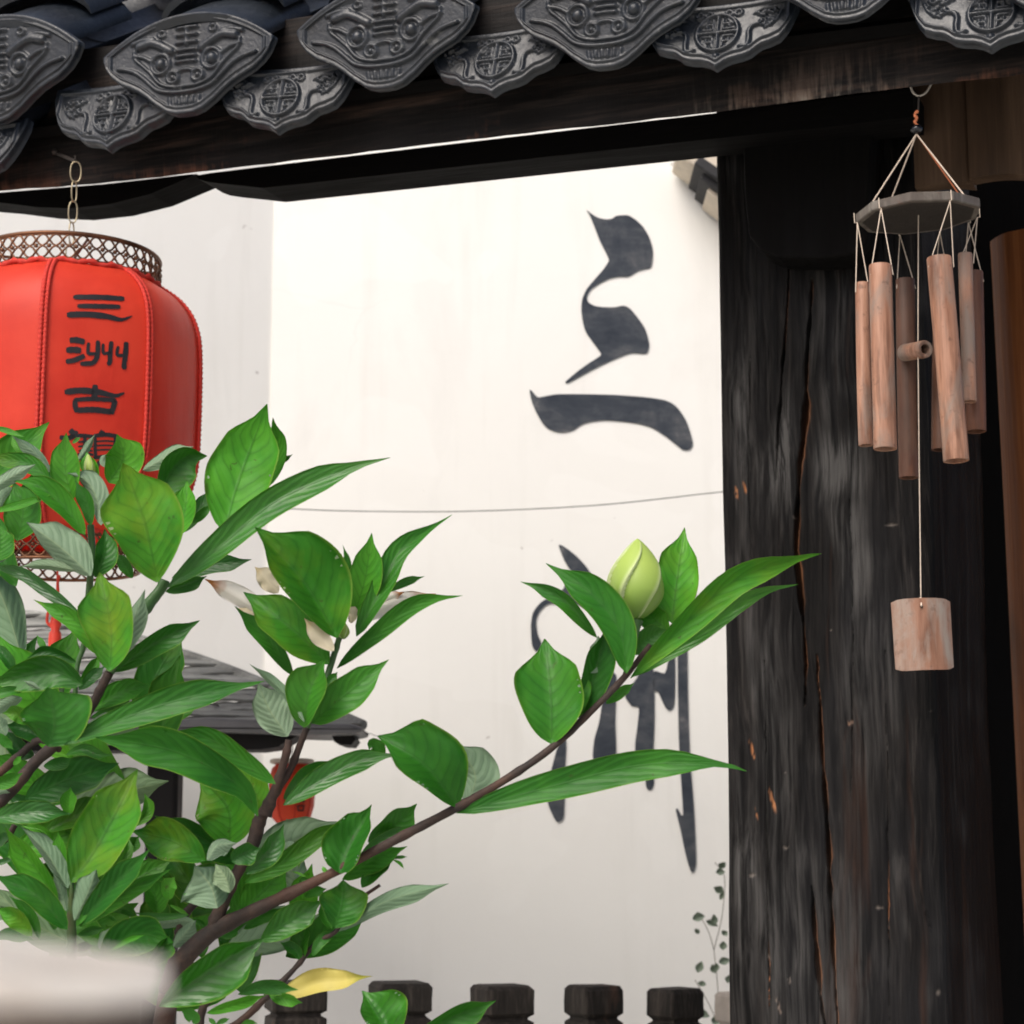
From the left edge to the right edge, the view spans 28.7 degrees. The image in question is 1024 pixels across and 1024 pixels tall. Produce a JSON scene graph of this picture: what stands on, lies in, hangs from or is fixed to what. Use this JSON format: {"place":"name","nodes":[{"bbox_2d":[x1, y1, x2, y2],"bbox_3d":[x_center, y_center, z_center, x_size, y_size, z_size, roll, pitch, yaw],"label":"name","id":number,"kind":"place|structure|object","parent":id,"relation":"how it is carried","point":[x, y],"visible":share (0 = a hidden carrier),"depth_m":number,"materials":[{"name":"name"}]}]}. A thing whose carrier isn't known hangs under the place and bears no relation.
{"place":"outdoors","nodes":[
{"label":"outdoors","id":0,"kind":"place"},
{"label":"ground","id":1,"kind":"structure","parent":0,"visible":0},
{"bbox_2d":[0,939,166,1023],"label":"stone post","id":2,"kind":"object","parent":1,"relation":"on","point":[46,984],"visible":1,"depth_m":0.12,"materials":[{"name":"beige stone"}]},
{"bbox_2d":[0,163,275,1023],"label":"side wall","id":3,"kind":"structure","parent":1,"relation":"on","point":[213,249],"depth_m":4.27,"materials":[{"name":"paint"}]},
{"bbox_2d":[8,610,377,1023],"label":"pavilion","id":4,"kind":"structure","parent":1,"relation":"on","point":[237,722],"depth_m":3.35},
{"bbox_2d":[210,704,314,822],"bbox_3d":[-0.436,0.465,3.541,0.084,0.220,0.452,-1,-10,8],"label":"red lantern","id":5,"kind":"object","parent":4,"relation":"hanging from","point":[281,812],"visible":0.3,"depth_m":3.68,"materials":[{"name":"fabric"}]},
{"bbox_2d":[0,404,820,1023],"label":"gardenia bush","id":6,"kind":"object","parent":1,"relation":"on","point":[86,882],"visible":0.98,"depth_m":0.98,"materials":[{"name":"green plant"}]},
{"bbox_2d":[258,112,729,1023],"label":"courtyard wall","id":7,"kind":"structure","parent":1,"relation":"on","point":[464,354],"depth_m":4.27,"materials":[{"name":"paint"}]},
{"bbox_2d":[292,491,722,511],"bbox_3d":[-0.014,-0.032,4.117,1.298,0.066,0.002,0,-10,0],"label":"slung cable","id":8,"kind":"object","parent":7,"relation":"attached to","point":[509,509],"visible":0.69,"depth_m":4.11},
{"bbox_2d":[672,157,717,219],"bbox_3d":[0.640,-0.552,4.269,0.580,0.493,0.160,0,-10,0],"label":"neighbour eave","id":9,"kind":"object","parent":7,"relation":"attached to","point":[699,176],"visible":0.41,"depth_m":4.27,"materials":[{"name":"tile"}]},
{"bbox_2d":[264,980,729,1023],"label":"picket fence","id":10,"kind":"object","parent":1,"relation":"on","point":[513,1003],"visible":0.73,"depth_m":2.67,"materials":[{"name":"black wood"}]},
{"bbox_2d":[0,0,1023,1023],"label":"gatehouse","id":11,"kind":"object","parent":1,"relation":"on","point":[876,837],"visible":0.98,"depth_m":2.09,"materials":[{"name":"wood"}]},
{"bbox_2d":[0,161,202,645],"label":"red lantern","id":12,"kind":"object","parent":11,"relation":"hanging from","point":[106,352],"visible":0.65,"depth_m":2.07,"materials":[{"name":"fabric"}]},
{"bbox_2d":[854,85,985,670],"bbox_3d":[0.389,-0.134,1.883,0.128,0.568,0.118,0,-10,0],"label":"wind chime","id":13,"kind":"object","parent":11,"relation":"hanging from","point":[922,633],"visible":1,"depth_m":1.87,"materials":[{"name":"brown wood"}]},
{"bbox_2d":[692,862,728,1023],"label":"climbing plant","id":14,"kind":"object","parent":1,"relation":"on","point":[698,917],"visible":0.75,"depth_m":3.89,"materials":[{"name":"green plant"}]}
]}

